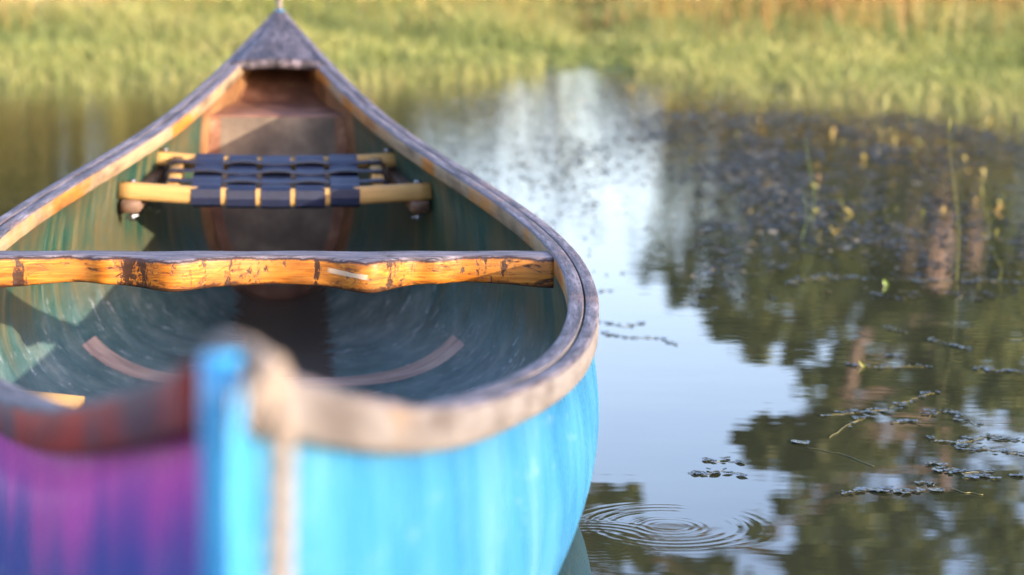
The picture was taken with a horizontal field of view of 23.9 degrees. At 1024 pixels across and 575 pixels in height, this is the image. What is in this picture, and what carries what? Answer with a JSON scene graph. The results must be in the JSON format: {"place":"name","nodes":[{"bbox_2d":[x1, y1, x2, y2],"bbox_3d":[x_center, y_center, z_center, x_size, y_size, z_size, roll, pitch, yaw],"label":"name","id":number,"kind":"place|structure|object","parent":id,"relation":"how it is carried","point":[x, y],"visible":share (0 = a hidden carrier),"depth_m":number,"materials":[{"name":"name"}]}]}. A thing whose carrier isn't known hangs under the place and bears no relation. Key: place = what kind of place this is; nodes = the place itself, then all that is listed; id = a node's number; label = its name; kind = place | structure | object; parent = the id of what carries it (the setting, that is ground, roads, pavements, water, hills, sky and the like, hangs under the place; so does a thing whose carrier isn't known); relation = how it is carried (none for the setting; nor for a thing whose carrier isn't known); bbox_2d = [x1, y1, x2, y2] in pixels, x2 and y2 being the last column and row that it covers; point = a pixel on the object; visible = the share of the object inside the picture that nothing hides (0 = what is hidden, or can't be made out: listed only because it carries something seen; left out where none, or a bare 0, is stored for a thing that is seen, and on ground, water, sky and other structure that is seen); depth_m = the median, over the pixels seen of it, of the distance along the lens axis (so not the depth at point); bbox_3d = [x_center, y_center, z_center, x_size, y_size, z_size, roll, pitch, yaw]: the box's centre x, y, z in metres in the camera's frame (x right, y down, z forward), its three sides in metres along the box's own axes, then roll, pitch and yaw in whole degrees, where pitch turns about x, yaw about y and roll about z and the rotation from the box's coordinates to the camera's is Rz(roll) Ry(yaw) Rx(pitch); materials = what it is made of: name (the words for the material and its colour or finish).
{"place":"outdoors","nodes":[
{"label":"outdoors","id":0,"kind":"place"},
{"bbox_2d":[0,0,1023,100],"bbox_3d":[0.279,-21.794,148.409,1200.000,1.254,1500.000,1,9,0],"label":"ground","id":1,"kind":"structure","parent":0,"point":[582,64],"depth_m":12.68,"materials":[{"name":"green plant"}]},
{"bbox_2d":[0,0,1023,37],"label":"reeds","id":2,"kind":"object","parent":1,"relation":"on","point":[607,21],"visible":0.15,"depth_m":16.11,"materials":[{"name":"plant"}]},
{"bbox_2d":[0,0,1023,48],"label":"flowering stems","id":3,"kind":"object","parent":1,"relation":"on","point":[903,15],"visible":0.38,"depth_m":14.32,"materials":[{"name":"plant"}]},
{"bbox_2d":[0,68,1023,574],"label":"water","id":4,"kind":"structure","parent":0,"point":[756,378],"depth_m":4.81,"materials":[{"name":"liquid"}]},
{"bbox_2d":[0,9,598,574],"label":"canoe","id":5,"kind":"object","parent":4,"relation":"on","point":[416,315],"visible":0.98,"depth_m":3.45,"materials":[{"name":"paint"}]},
{"bbox_2d":[27,390,84,404],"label":"wooden block","id":6,"kind":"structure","parent":5,"relation":"in","point":[67,399],"depth_m":3.00,"materials":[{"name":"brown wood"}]},
{"bbox_2d":[207,332,294,574],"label":"mooring rope","id":7,"kind":"object","parent":5,"relation":"hanging from","point":[270,392],"visible":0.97,"depth_m":1.05,"materials":[{"name":"white fabric"}]},
{"bbox_2d":[276,0,281,9],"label":"rope loop","id":8,"kind":"object","parent":5,"relation":"on","point":[279,4],"visible":1,"depth_m":5.52,"materials":[{"name":"white fabric"}]},
{"bbox_2d":[0,46,1023,125],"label":"shallows grass","id":9,"kind":"structure","parent":4,"relation":"on","point":[814,84],"depth_m":11.24,"materials":[{"name":"plant"}]},
{"bbox_2d":[599,320,644,326],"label":"pondweed","id":10,"kind":"object","parent":4,"relation":"on","point":[623,326],"visible":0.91,"depth_m":4.64,"materials":[{"name":"grey plant"}]},
{"bbox_2d":[601,331,677,344],"bbox_3d":[0.241,0.092,4.498,0.186,0.003,0.045,7,11,38],"label":"pondweed","id":11,"kind":"object","parent":4,"relation":"on","point":[637,336],"visible":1,"depth_m":4.50,"materials":[{"name":"grey plant"}]},
{"bbox_2d":[680,302,717,308],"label":"pondweed","id":12,"kind":"object","parent":4,"relation":"on","point":[691,303],"visible":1,"depth_m":4.90,"materials":[{"name":"grey plant"}]},
{"bbox_2d":[691,467,747,475],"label":"pondweed","id":13,"kind":"object","parent":4,"relation":"on","point":[697,472],"visible":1,"depth_m":3.39,"materials":[{"name":"grey plant"}]},
{"bbox_2d":[702,456,744,462],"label":"pondweed","id":14,"kind":"object","parent":4,"relation":"on","point":[723,458],"visible":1,"depth_m":3.47,"materials":[{"name":"grey plant"}]},
{"bbox_2d":[447,81,1023,298],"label":"floating weed","id":15,"kind":"object","parent":4,"relation":"on","point":[775,186],"visible":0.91,"depth_m":7.45,"materials":[{"name":"green plant"}]},
{"bbox_2d":[568,83,1019,242],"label":"leaf tips","id":16,"kind":"object","parent":4,"relation":"on","point":[922,210],"visible":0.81,"depth_m":7.56,"materials":[{"name":"green plant"}]},
{"bbox_2d":[791,439,809,443],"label":"pondweed","id":17,"kind":"object","parent":4,"relation":"on","point":[801,442],"visible":1,"depth_m":3.60,"materials":[{"name":"grey plant"}]},
{"bbox_2d":[806,147,813,219],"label":"reed stem","id":18,"kind":"object","parent":4,"relation":"on","point":[813,188],"visible":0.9,"depth_m":6.25,"materials":[{"name":"green plant"}]},
{"bbox_2d":[788,273,874,281],"bbox_3d":[0.683,-0.022,5.293,0.209,0.004,0.102,-2,9,-16],"label":"pondweed","id":19,"kind":"object","parent":4,"relation":"on","point":[830,277],"visible":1,"depth_m":5.29,"materials":[{"name":"green plant"}]},
{"bbox_2d":[810,448,872,465],"bbox_3d":[0.482,0.245,3.511,0.016,0.001,0.142,-5,10,-34],"label":"weed stem","id":20,"kind":"object","parent":4,"relation":"on","point":[842,454],"visible":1,"depth_m":3.52,"materials":[{"name":"brown plant"}]},
{"bbox_2d":[848,414,875,426],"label":"pondweed","id":21,"kind":"object","parent":4,"relation":"on","point":[859,417],"visible":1,"depth_m":3.78,"materials":[{"name":"grey plant"}]},
{"bbox_2d":[859,360,865,366],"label":"leaf","id":22,"kind":"object","parent":4,"relation":"on","point":[862,364],"visible":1,"depth_m":4.23,"materials":[{"name":"yellow plant"}]},
{"bbox_2d":[820,391,940,415],"bbox_3d":[0.611,0.189,3.887,0.068,0.004,0.308,9,12,43],"label":"pondweed","id":23,"kind":"object","parent":4,"relation":"on","point":[884,409],"visible":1,"depth_m":3.85,"materials":[{"name":"grey plant"}]},
{"bbox_2d":[845,362,931,367],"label":"pondweed","id":24,"kind":"object","parent":4,"relation":"on","point":[855,364],"visible":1,"depth_m":4.24,"materials":[{"name":"grey plant"}]},
{"bbox_2d":[841,486,944,493],"bbox_3d":[0.519,0.276,3.297,0.146,0.003,0.049,1,9,0],"label":"pondweed","id":25,"kind":"object","parent":4,"relation":"on","point":[876,489],"visible":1,"depth_m":3.30,"materials":[{"name":"grey plant"}]},
{"bbox_2d":[883,325,907,332],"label":"pondweed","id":26,"kind":"object","parent":4,"relation":"on","point":[895,329],"visible":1,"depth_m":4.63,"materials":[{"name":"grey plant"}]},
{"bbox_2d":[884,354,907,356],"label":"pondweed","id":27,"kind":"object","parent":4,"relation":"on","point":[895,354],"visible":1,"depth_m":4.34,"materials":[{"name":"grey plant"}]},
{"bbox_2d":[890,418,921,422],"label":"pondweed","id":28,"kind":"object","parent":4,"relation":"on","point":[904,420],"visible":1,"depth_m":3.76,"materials":[{"name":"grey plant"}]},
{"bbox_2d":[914,480,935,485],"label":"pondweed","id":29,"kind":"object","parent":4,"relation":"on","point":[922,481],"visible":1,"depth_m":3.35,"materials":[{"name":"grey plant"}]},
{"bbox_2d":[928,337,971,350],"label":"pondweed","id":30,"kind":"object","parent":4,"relation":"on","point":[951,344],"visible":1,"depth_m":4.46,"materials":[{"name":"grey plant"}]},
{"bbox_2d":[920,408,983,424],"bbox_3d":[0.689,0.203,3.800,0.066,0.003,0.129,-2,9,-18],"label":"pondweed","id":31,"kind":"object","parent":4,"relation":"on","point":[959,414],"visible":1,"depth_m":3.82,"materials":[{"name":"grey plant"}]},
{"bbox_2d":[948,114,958,280],"bbox_3d":[0.957,-0.177,5.249,0.035,0.399,0.011,1,9,0],"label":"reed stem","id":32,"kind":"object","parent":4,"relation":"on","point":[949,124],"visible":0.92,"depth_m":5.24,"materials":[{"name":"green plant"}]},
{"bbox_2d":[897,278,1023,282],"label":"pondweed","id":33,"kind":"object","parent":4,"relation":"on","point":[1012,281],"visible":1,"depth_m":5.27,"materials":[{"name":"green plant"}]},
{"bbox_2d":[925,461,995,476],"bbox_3d":[0.630,0.257,3.433,0.103,0.004,0.064,6,10,31],"label":"pondweed","id":34,"kind":"object","parent":4,"relation":"on","point":[941,466],"visible":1,"depth_m":3.43,"materials":[{"name":"grey plant"}]},
{"bbox_2d":[926,432,1023,444],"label":"pondweed","id":35,"kind":"object","parent":4,"relation":"on","point":[960,441],"visible":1,"depth_m":3.64,"materials":[{"name":"grey plant"}]},
{"bbox_2d":[962,473,1001,478],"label":"pondweed","id":36,"kind":"object","parent":4,"relation":"on","point":[970,476],"visible":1,"depth_m":3.38,"materials":[{"name":"grey plant"}]},
{"bbox_2d":[980,184,989,236],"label":"reed stem","id":37,"kind":"object","parent":4,"relation":"on","point":[984,207],"visible":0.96,"depth_m":6.01,"materials":[{"name":"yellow plant"}]},
{"bbox_2d":[954,445,1023,453],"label":"pondweed","id":38,"kind":"object","parent":4,"relation":"on","point":[984,447],"visible":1,"depth_m":3.57,"materials":[{"name":"grey plant"}]},
{"bbox_2d":[972,366,1022,371],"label":"pondweed","id":39,"kind":"object","parent":4,"relation":"on","point":[986,368],"visible":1,"depth_m":4.21,"materials":[{"name":"grey plant"}]},
{"bbox_2d":[1009,473,1023,477],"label":"pondweed","id":40,"kind":"object","parent":4,"relation":"on","point":[1020,474],"visible":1,"depth_m":3.40,"materials":[{"name":"grey plant"}]}
]}

